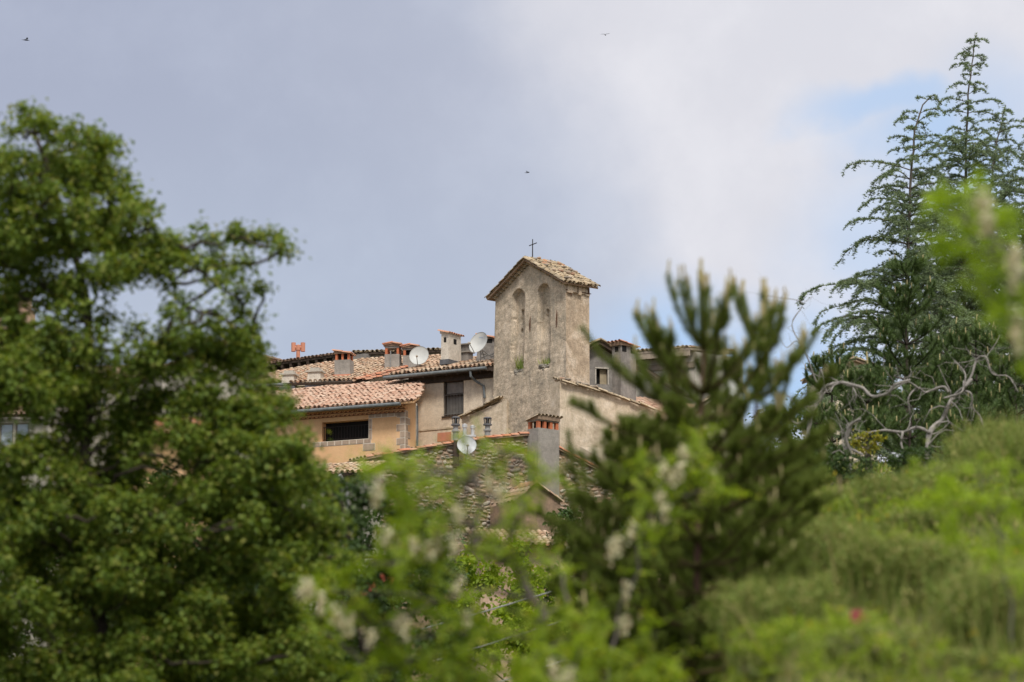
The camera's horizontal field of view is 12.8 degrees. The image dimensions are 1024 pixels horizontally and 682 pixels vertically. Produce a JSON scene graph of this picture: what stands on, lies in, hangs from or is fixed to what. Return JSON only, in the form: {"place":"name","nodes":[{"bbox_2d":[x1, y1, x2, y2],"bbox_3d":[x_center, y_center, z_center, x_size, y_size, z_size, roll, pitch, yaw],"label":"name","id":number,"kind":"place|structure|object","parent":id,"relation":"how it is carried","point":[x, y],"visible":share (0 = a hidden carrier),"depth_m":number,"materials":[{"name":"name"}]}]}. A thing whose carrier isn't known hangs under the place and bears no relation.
{"place":"outdoors","nodes":[
{"label":"outdoors","id":0,"kind":"place"},
{"bbox_2d":[0,0,1023,461],"label":"sky","id":1,"kind":"structure","parent":0,"point":[398,140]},
{"bbox_2d":[89,463,1023,681],"bbox_3d":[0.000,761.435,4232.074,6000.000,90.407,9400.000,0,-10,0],"label":"ground","id":2,"kind":"structure","parent":0,"point":[919,606],"depth_m":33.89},
{"bbox_2d":[0,301,36,392],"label":"village house","id":3,"kind":"structure","parent":2,"relation":"on","point":[28,316],"depth_m":201.19,"materials":[{"name":"pink paint"}]},
{"bbox_2d":[0,394,78,657],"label":"village house","id":4,"kind":"structure","parent":2,"relation":"on","point":[8,426],"depth_m":176.25,"materials":[{"name":"paint"}]},
{"bbox_2d":[0,423,12,445],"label":"window","id":5,"kind":"structure","parent":4,"relation":"in","point":[7,427],"depth_m":176.37,"materials":[{"name":"grey"}]},
{"bbox_2d":[16,423,28,440],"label":"window","id":6,"kind":"structure","parent":4,"relation":"in","point":[20,426],"depth_m":176.28,"materials":[{"name":"grey"}]},
{"bbox_2d":[56,365,142,465],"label":"village house","id":7,"kind":"structure","parent":2,"relation":"on","point":[96,440],"depth_m":206.12,"materials":[{"name":"paint"}]},
{"bbox_2d":[135,417,222,625],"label":"village house","id":8,"kind":"structure","parent":2,"relation":"on","point":[168,452],"depth_m":172.14,"materials":[{"name":"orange paint"}]},
{"bbox_2d":[0,96,359,681],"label":"broadleaf tree","id":9,"kind":"object","parent":2,"relation":"on","point":[51,355],"visible":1,"depth_m":45.06,"materials":[{"name":"green plant"}]},
{"bbox_2d":[140,340,282,485],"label":"village house","id":10,"kind":"structure","parent":2,"relation":"on","point":[163,385],"depth_m":202.36,"materials":[{"name":"paint"}]},
{"bbox_2d":[0,460,499,681],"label":"tree","id":11,"kind":"object","parent":2,"relation":"on","point":[404,604],"visible":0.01,"depth_m":100.09,"materials":[{"name":"green plant"}]},
{"bbox_2d":[264,342,372,371],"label":"village house","id":12,"kind":"structure","parent":2,"relation":"on","point":[298,360],"depth_m":201.77,"materials":[{"name":"grey paint"}]},
{"bbox_2d":[194,465,490,681],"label":"broadleaf tree","id":13,"kind":"object","parent":2,"relation":"on","point":[357,544],"visible":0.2,"depth_m":52.05,"materials":[{"name":"green plant"}]},
{"bbox_2d":[303,460,385,615],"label":"village house","id":14,"kind":"structure","parent":2,"relation":"on","point":[346,471],"depth_m":161.89,"materials":[{"name":"paint"}]},
{"bbox_2d":[267,379,424,463],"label":"village house","id":15,"kind":"structure","parent":2,"relation":"on","point":[358,417],"depth_m":184.38,"materials":[{"name":"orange paint"}]},
{"bbox_2d":[253,341,440,461],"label":"village house","id":16,"kind":"structure","parent":2,"relation":"on","point":[343,367],"depth_m":192.94,"materials":[{"name":"tile"}]},
{"bbox_2d":[352,347,440,445],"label":"village house","id":17,"kind":"structure","parent":2,"relation":"on","point":[381,352],"depth_m":200.07,"materials":[{"name":"paint"}]},
{"bbox_2d":[281,413,589,681],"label":"robinia tree","id":18,"kind":"object","parent":2,"relation":"on","point":[393,649],"visible":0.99,"depth_m":29.07,"materials":[{"name":"green plant"}]},
{"bbox_2d":[383,329,494,445],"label":"village house","id":19,"kind":"structure","parent":2,"relation":"on","point":[457,379],"depth_m":187.68,"materials":[{"name":"beige paint"}]},
{"bbox_2d":[409,346,428,365],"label":"satellite dish","id":20,"kind":"object","parent":19,"relation":"attached to","point":[418,355],"visible":1,"depth_m":189.86,"materials":[{"name":"paint"}]},
{"bbox_2d":[442,381,463,417],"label":"window","id":21,"kind":"structure","parent":19,"relation":"in","point":[453,391],"depth_m":187.51,"materials":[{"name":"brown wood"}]},
{"bbox_2d":[481,350,493,358],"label":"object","id":22,"kind":"object","parent":19,"relation":"attached to","point":[486,354],"visible":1,"depth_m":187.43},
{"bbox_2d":[468,332,486,360],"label":"satellite dish","id":23,"kind":"object","parent":22,"relation":"attached to","point":[477,342],"visible":1,"depth_m":187.33,"materials":[{"name":"paint"}]},
{"bbox_2d":[358,591,550,647],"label":"overhead cable","id":24,"kind":"object","parent":2,"relation":"on","point":[496,607],"visible":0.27,"depth_m":96.47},
{"bbox_2d":[458,396,507,436],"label":"coped wall","id":25,"kind":"structure","parent":2,"relation":"on","point":[497,413],"depth_m":185.25,"materials":[{"name":"beige paint"}]},
{"bbox_2d":[343,413,665,681],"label":"stone house","id":26,"kind":"structure","parent":2,"relation":"on","point":[543,434],"depth_m":168.99,"materials":[{"name":"grey stone"}]},
{"bbox_2d":[451,416,459,439],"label":"flue pipe","id":27,"kind":"object","parent":26,"relation":"on","point":[455,425],"visible":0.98,"depth_m":172.97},
{"bbox_2d":[454,440,458,467],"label":"dark post","id":28,"kind":"object","parent":26,"relation":"on","point":[456,456],"visible":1,"depth_m":167.62,"materials":[{"name":"brown wood"}]},
{"bbox_2d":[457,436,475,461],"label":"satellite dish","id":29,"kind":"object","parent":26,"relation":"attached to","point":[471,444],"visible":0.5,"depth_m":167.66,"materials":[{"name":"white paint"}]},
{"bbox_2d":[462,424,475,436],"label":"flue pipe","id":30,"kind":"object","parent":26,"relation":"on","point":[464,427],"visible":0.94,"depth_m":172.51,"materials":[{"name":"metal"}]},
{"bbox_2d":[483,417,491,434],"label":"flue pipe","id":31,"kind":"object","parent":26,"relation":"on","point":[487,424],"visible":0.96,"depth_m":173.47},
{"bbox_2d":[465,527,565,681],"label":"village house","id":32,"kind":"structure","parent":2,"relation":"on","point":[486,600],"depth_m":153.73,"materials":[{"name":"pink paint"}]},
{"bbox_2d":[430,533,619,681],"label":"elder shrub","id":33,"kind":"object","parent":2,"relation":"on","point":[476,581],"visible":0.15,"depth_m":118.00,"materials":[{"name":"green plant"}]},
{"bbox_2d":[490,481,563,568],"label":"lean to","id":34,"kind":"object","parent":2,"relation":"on","point":[552,502],"visible":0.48,"depth_m":167.68,"materials":[{"name":"stone"}]},
{"bbox_2d":[484,239,600,432],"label":"belfry","id":35,"kind":"object","parent":2,"relation":"on","point":[542,308],"visible":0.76,"depth_m":184.31,"materials":[{"name":"paint"}]},
{"bbox_2d":[514,352,523,369],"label":"weed tuft","id":36,"kind":"object","parent":35,"relation":"on","point":[519,366],"visible":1,"depth_m":184.79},
{"bbox_2d":[497,578,697,681],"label":"robinia sapling","id":37,"kind":"object","parent":2,"relation":"on","point":[538,674],"visible":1,"depth_m":26.92,"materials":[{"name":"green plant"}]},
{"bbox_2d":[589,338,611,391],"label":"village house","id":38,"kind":"structure","parent":2,"relation":"on","point":[600,375],"depth_m":189.81,"materials":[{"name":"grey paint"}]},
{"bbox_2d":[595,367,608,384],"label":"window","id":39,"kind":"structure","parent":38,"relation":"in","point":[600,375],"depth_m":189.91,"materials":[{"name":"paint"}]},
{"bbox_2d":[516,426,689,681],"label":"pine tree","id":40,"kind":"object","parent":2,"relation":"on","point":[564,554],"visible":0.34,"depth_m":34.60,"materials":[{"name":"green plant"}]},
{"bbox_2d":[550,376,656,450],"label":"village house","id":41,"kind":"structure","parent":2,"relation":"on","point":[586,430],"depth_m":181.94,"materials":[{"name":"beige paint"}]},
{"bbox_2d":[607,339,640,400],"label":"chimney stack","id":42,"kind":"object","parent":2,"relation":"on","point":[622,348],"visible":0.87,"depth_m":187.38,"materials":[{"name":"grey paint"}]},
{"bbox_2d":[580,397,694,580],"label":"village house","id":43,"kind":"structure","parent":2,"relation":"on","point":[645,400],"depth_m":186.23,"materials":[{"name":"beige paint"}]},
{"bbox_2d":[540,405,742,681],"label":"pine tree","id":44,"kind":"object","parent":2,"relation":"on","point":[608,434],"visible":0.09,"depth_m":36.62,"materials":[{"name":"green plant"}]},
{"bbox_2d":[505,399,843,669],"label":"broadleaf tree","id":45,"kind":"object","parent":2,"relation":"on","point":[569,517],"visible":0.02,"depth_m":126.42,"materials":[{"name":"green plant"}]},
{"bbox_2d":[502,258,847,681],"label":"pine tree","id":46,"kind":"object","parent":2,"relation":"on","point":[742,442],"visible":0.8,"depth_m":34.15,"materials":[{"name":"green plant"}]},
{"bbox_2d":[605,414,763,680],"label":"robinia sapling","id":47,"kind":"object","parent":2,"relation":"on","point":[707,479],"visible":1,"depth_m":30.13,"materials":[{"name":"green plant"}]},
{"bbox_2d":[636,345,742,419],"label":"village house","id":48,"kind":"structure","parent":2,"relation":"on","point":[654,367],"depth_m":195.30,"materials":[{"name":"paint"}]},
{"bbox_2d":[680,396,727,542],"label":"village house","id":49,"kind":"structure","parent":2,"relation":"on","point":[705,399],"depth_m":171.00,"materials":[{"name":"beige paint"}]},
{"bbox_2d":[684,625,745,677],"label":"broom bush","id":50,"kind":"object","parent":2,"relation":"on","point":[720,638],"visible":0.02,"depth_m":37.91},
{"bbox_2d":[658,276,839,681],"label":"pine tree","id":51,"kind":"object","parent":2,"relation":"on","point":[740,301],"visible":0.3,"depth_m":36.31,"materials":[{"name":"green plant"}]},
{"bbox_2d":[682,555,883,681],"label":"broom bush","id":52,"kind":"object","parent":2,"relation":"on","point":[772,602],"visible":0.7,"depth_m":29.29,"materials":[{"name":"plant"}]},
{"bbox_2d":[685,593,924,672],"bbox_3d":[1.855,1.859,28.861,1.447,0.439,1.589,7,-12,-35],"label":"leafy bush","id":53,"kind":"object","parent":2,"relation":"on","point":[785,629],"visible":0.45,"depth_m":28.70,"materials":[{"name":"green plant"}]},
{"bbox_2d":[670,459,942,680],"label":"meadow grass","id":54,"kind":"structure","parent":2,"relation":"on","point":[879,467],"depth_m":123.81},
{"bbox_2d":[737,600,879,662],"bbox_3d":[2.093,2.062,32.181,1.111,0.489,1.160,0,-10,0],"label":"broom bush","id":55,"kind":"object","parent":2,"relation":"on","point":[833,618],"visible":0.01,"depth_m":31.98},
{"bbox_2d":[786,400,856,466],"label":"pine tree","id":56,"kind":"object","parent":2,"relation":"on","point":[821,408],"visible":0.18,"depth_m":113.11,"materials":[{"name":"green plant"}]},
{"bbox_2d":[736,270,910,437],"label":"dead tree","id":57,"kind":"object","parent":2,"relation":"on","point":[824,390],"visible":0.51,"depth_m":85.10,"materials":[{"name":"grey wood"}]},
{"bbox_2d":[785,510,870,533],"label":"broom bush","id":58,"kind":"object","parent":2,"relation":"on","point":[817,520],"visible":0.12,"depth_m":39.52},
{"bbox_2d":[753,513,903,585],"bbox_3d":[2.432,1.661,35.209,1.262,0.753,1.365,-9,-14,43],"label":"broom bush","id":59,"kind":"object","parent":2,"relation":"on","point":[810,544],"visible":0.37,"depth_m":35.04,"materials":[{"name":"plant"}]},
{"bbox_2d":[794,343,865,460],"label":"pine tree","id":60,"kind":"object","parent":2,"relation":"on","point":[841,363],"visible":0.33,"depth_m":119.44,"materials":[{"name":"green plant"}]},
{"bbox_2d":[788,442,882,487],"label":"dark bush","id":61,"kind":"object","parent":2,"relation":"on","point":[841,465],"visible":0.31,"depth_m":72.61,"materials":[{"name":"green plant"}]},
{"bbox_2d":[800,356,876,461],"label":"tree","id":62,"kind":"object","parent":2,"relation":"on","point":[857,361],"depth_m":198.72,"materials":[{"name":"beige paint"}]},
{"bbox_2d":[820,479,863,494],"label":"broom bush","id":63,"kind":"object","parent":2,"relation":"on","point":[842,486],"visible":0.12,"depth_m":47.31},
{"bbox_2d":[797,482,894,518],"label":"leafy bush","id":64,"kind":"object","parent":2,"relation":"on","point":[837,504],"visible":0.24,"depth_m":44.90,"materials":[{"name":"green plant"}]},
{"bbox_2d":[829,379,867,468],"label":"dead tree","id":65,"kind":"object","parent":2,"relation":"on","point":[845,439],"visible":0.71,"depth_m":80.84,"materials":[{"name":"wood"}]},
{"bbox_2d":[850,609,867,679],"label":"pink flower","id":66,"kind":"object","parent":2,"relation":"on","point":[857,613],"visible":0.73,"depth_m":26.60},
{"bbox_2d":[779,618,951,678],"bbox_3d":[2.177,1.899,28.035,1.066,0.438,1.070,0,-10,0],"label":"broom bush","id":67,"kind":"object","parent":2,"relation":"on","point":[834,653],"visible":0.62,"depth_m":27.81,"materials":[{"name":"plant"}]},
{"bbox_2d":[819,351,913,479],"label":"pine tree","id":68,"kind":"object","parent":2,"relation":"on","point":[868,378],"visible":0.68,"depth_m":109.23,"materials":[{"name":"green plant"}]},
{"bbox_2d":[712,609,1023,681],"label":"bright shrub","id":69,"kind":"object","parent":2,"relation":"on","point":[886,639],"visible":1,"depth_m":26.08,"materials":[{"name":"green plant"}]},
{"bbox_2d":[849,429,887,468],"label":"yellow bush","id":70,"kind":"object","parent":2,"relation":"on","point":[857,442],"visible":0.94,"depth_m":86.95,"materials":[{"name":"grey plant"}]},
{"bbox_2d":[840,404,897,477],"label":"pine tree","id":71,"kind":"object","parent":2,"relation":"on","point":[868,425],"visible":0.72,"depth_m":101.04,"materials":[{"name":"green plant"}]},
{"bbox_2d":[786,519,952,615],"bbox_3d":[2.680,1.688,33.951,1.348,0.806,1.302,0,-10,0],"label":"broom bush","id":72,"kind":"object","parent":2,"relation":"on","point":[878,574],"visible":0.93,"depth_m":33.78,"materials":[{"name":"plant"}]},
{"bbox_2d":[829,603,909,628],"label":"broom bush","id":73,"kind":"object","parent":2,"relation":"on","point":[864,609],"depth_m":33.26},
{"bbox_2d":[785,568,976,601],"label":"leafy bush","id":74,"kind":"object","parent":2,"relation":"on","point":[843,581],"visible":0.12,"depth_m":34.25,"materials":[{"name":"green plant"}]},
{"bbox_2d":[825,462,939,527],"bbox_3d":[3.615,1.516,44.359,1.331,0.685,1.238,0,-10,0],"label":"broom bush","id":75,"kind":"object","parent":2,"relation":"on","point":[872,486],"visible":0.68,"depth_m":44.22,"materials":[{"name":"plant"}]},
{"bbox_2d":[847,490,954,531],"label":"leafy bush","id":76,"kind":"object","parent":2,"relation":"on","point":[880,505],"visible":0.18,"depth_m":42.34,"materials":[{"name":"green plant"}]},
{"bbox_2d":[843,249,967,449],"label":"pine tree","id":77,"kind":"object","parent":2,"relation":"on","point":[898,306],"visible":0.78,"depth_m":113.52,"materials":[{"name":"green plant"}]},
{"bbox_2d":[869,380,941,453],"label":"pine tree","id":78,"kind":"object","parent":2,"relation":"on","point":[909,441],"visible":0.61,"depth_m":103.15,"materials":[{"name":"green plant"}]},
{"bbox_2d":[790,94,1023,467],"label":"cedar tree","id":79,"kind":"object","parent":2,"relation":"on","point":[907,237],"visible":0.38,"depth_m":152.52,"materials":[{"name":"green plant"}]},
{"bbox_2d":[806,470,1017,681],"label":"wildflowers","id":80,"kind":"object","parent":2,"relation":"on","point":[881,608],"visible":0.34,"depth_m":27.65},
{"bbox_2d":[882,444,956,479],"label":"dark bush","id":81,"kind":"object","parent":2,"relation":"on","point":[903,461],"visible":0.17,"depth_m":74.64,"materials":[{"name":"green plant"}]},
{"bbox_2d":[894,468,945,500],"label":"broom bush","id":82,"kind":"object","parent":2,"relation":"on","point":[915,475],"visible":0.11,"depth_m":46.62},
{"bbox_2d":[856,516,987,550],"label":"leafy bush","id":83,"kind":"object","parent":2,"relation":"on","point":[918,536],"visible":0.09,"depth_m":39.09,"materials":[{"name":"green plant"}]},
{"bbox_2d":[864,503,980,536],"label":"broom bush","id":84,"kind":"object","parent":2,"relation":"on","point":[925,517],"visible":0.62,"depth_m":41.06,"materials":[{"name":"plant"}]},
{"bbox_2d":[822,32,1023,461],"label":"cedar tree","id":85,"kind":"object","parent":2,"relation":"on","point":[977,150],"visible":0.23,"depth_m":159.18,"materials":[{"name":"green plant"}]},
{"bbox_2d":[846,536,1013,602],"bbox_3d":[3.084,1.727,34.175,1.109,0.576,1.060,-7,-12,34],"label":"broom bush","id":86,"kind":"object","parent":2,"relation":"on","point":[956,555],"visible":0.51,"depth_m":33.93,"materials":[{"name":"plant"}]},
{"bbox_2d":[887,529,974,555],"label":"broom bush","id":87,"kind":"object","parent":2,"relation":"on","point":[924,539],"visible":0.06,"depth_m":36.01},
{"bbox_2d":[883,523,984,547],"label":"leafy bush","id":88,"kind":"object","parent":2,"relation":"on","point":[933,534],"visible":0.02,"depth_m":39.64,"materials":[{"name":"green plant"}]},
{"bbox_2d":[850,335,1021,458],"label":"dead tree","id":89,"kind":"object","parent":2,"relation":"on","point":[931,429],"visible":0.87,"depth_m":89.19,"materials":[{"name":"grey wood"}]},
{"bbox_2d":[907,455,973,470],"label":"broom bush","id":90,"kind":"object","parent":2,"relation":"on","point":[948,461],"visible":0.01,"depth_m":48.49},
{"bbox_2d":[901,329,982,460],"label":"pine tree","id":91,"kind":"object","parent":2,"relation":"on","point":[946,367],"visible":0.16,"depth_m":117.26,"materials":[{"name":"green plant"}]},
{"bbox_2d":[893,458,993,477],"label":"broom bush","id":92,"kind":"object","parent":2,"relation":"on","point":[921,467],"visible":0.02,"depth_m":47.29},
{"bbox_2d":[876,476,1016,526],"bbox_3d":[4.036,1.437,41.513,1.608,0.593,1.454,0,-10,0],"label":"leafy bush","id":93,"kind":"object","parent":2,"relation":"on","point":[955,501],"visible":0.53,"depth_m":41.34,"materials":[{"name":"green plant"}]},
{"bbox_2d":[889,549,1023,656],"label":"broom bush","id":94,"kind":"object","parent":2,"relation":"on","point":[985,616],"visible":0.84,"depth_m":30.33,"materials":[{"name":"plant"}]},
{"bbox_2d":[901,451,1017,506],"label":"broom bush","id":95,"kind":"object","parent":2,"relation":"on","point":[963,479],"visible":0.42,"depth_m":44.44,"materials":[{"name":"plant"}]},
{"bbox_2d":[924,395,1001,438],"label":"pine tree","id":96,"kind":"object","parent":2,"relation":"on","point":[934,416],"visible":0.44,"depth_m":98.94,"materials":[{"name":"green plant"}]},
{"bbox_2d":[904,441,1023,681],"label":"bright shrub","id":97,"kind":"object","parent":2,"relation":"on","point":[985,507],"visible":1,"depth_m":27.18,"materials":[{"name":"green plant"}]},
{"bbox_2d":[911,646,1023,681],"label":"broom bush","id":98,"kind":"object","parent":2,"relation":"on","point":[972,660],"visible":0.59,"depth_m":27.89,"materials":[{"name":"plant"}]},
{"bbox_2d":[914,105,1023,430],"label":"cedar tree","id":99,"kind":"object","parent":2,"relation":"on","point":[1008,149],"visible":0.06,"depth_m":163.46,"materials":[{"name":"green plant"}]},
{"bbox_2d":[915,403,1023,478],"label":"broom bush","id":100,"kind":"object","parent":2,"relation":"on","point":[976,440],"visible":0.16,"depth_m":47.38,"materials":[{"name":"plant"}]},
{"bbox_2d":[921,631,1017,656],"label":"leafy bush","id":101,"kind":"object","parent":2,"relation":"on","point":[933,647],"visible":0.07,"depth_m":30.24,"materials":[{"name":"green plant"}]},
{"bbox_2d":[916,164,1023,375],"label":"robinia tree","id":102,"kind":"object","parent":2,"relation":"on","point":[1005,263],"visible":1,"depth_m":21.39,"materials":[{"name":"green plant"}]},
{"bbox_2d":[926,415,1018,465],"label":"broom bush","id":103,"kind":"object","parent":2,"relation":"on","point":[954,442],"visible":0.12,"depth_m":48.97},
{"bbox_2d":[929,315,1023,444],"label":"pine tree","id":104,"kind":"object","parent":2,"relation":"on","point":[984,339],"visible":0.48,"depth_m":111.39,"materials":[{"name":"green plant"}]},
{"bbox_2d":[944,117,1023,423],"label":"cedar tree","id":105,"kind":"object","parent":2,"relation":"on","point":[1014,171],"visible":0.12,"depth_m":154.94,"materials":[{"name":"green plant"}]},
{"bbox_2d":[950,542,1023,567],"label":"leafy bush","id":106,"kind":"object","parent":2,"relation":"on","point":[980,554],"visible":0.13,"depth_m":36.10,"materials":[{"name":"green plant"}]},
{"bbox_2d":[957,511,1023,562],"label":"leafy bush","id":107,"kind":"object","parent":2,"relation":"on","point":[1010,539],"visible":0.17,"depth_m":37.31,"materials":[{"name":"green plant"}]},
{"bbox_2d":[962,407,1023,492],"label":"broom bush","id":108,"kind":"object","parent":2,"relation":"on","point":[1016,449],"visible":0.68,"depth_m":46.34,"materials":[{"name":"plant"}]},
{"bbox_2d":[968,322,1023,427],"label":"pine tree","id":109,"kind":"object","parent":2,"relation":"on","point":[1015,401],"visible":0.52,"depth_m":105.23,"materials":[{"name":"green plant"}]},
{"bbox_2d":[975,487,1023,520],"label":"broom bush","id":110,"kind":"object","parent":2,"relation":"on","point":[1015,495],"visible":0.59,"depth_m":41.01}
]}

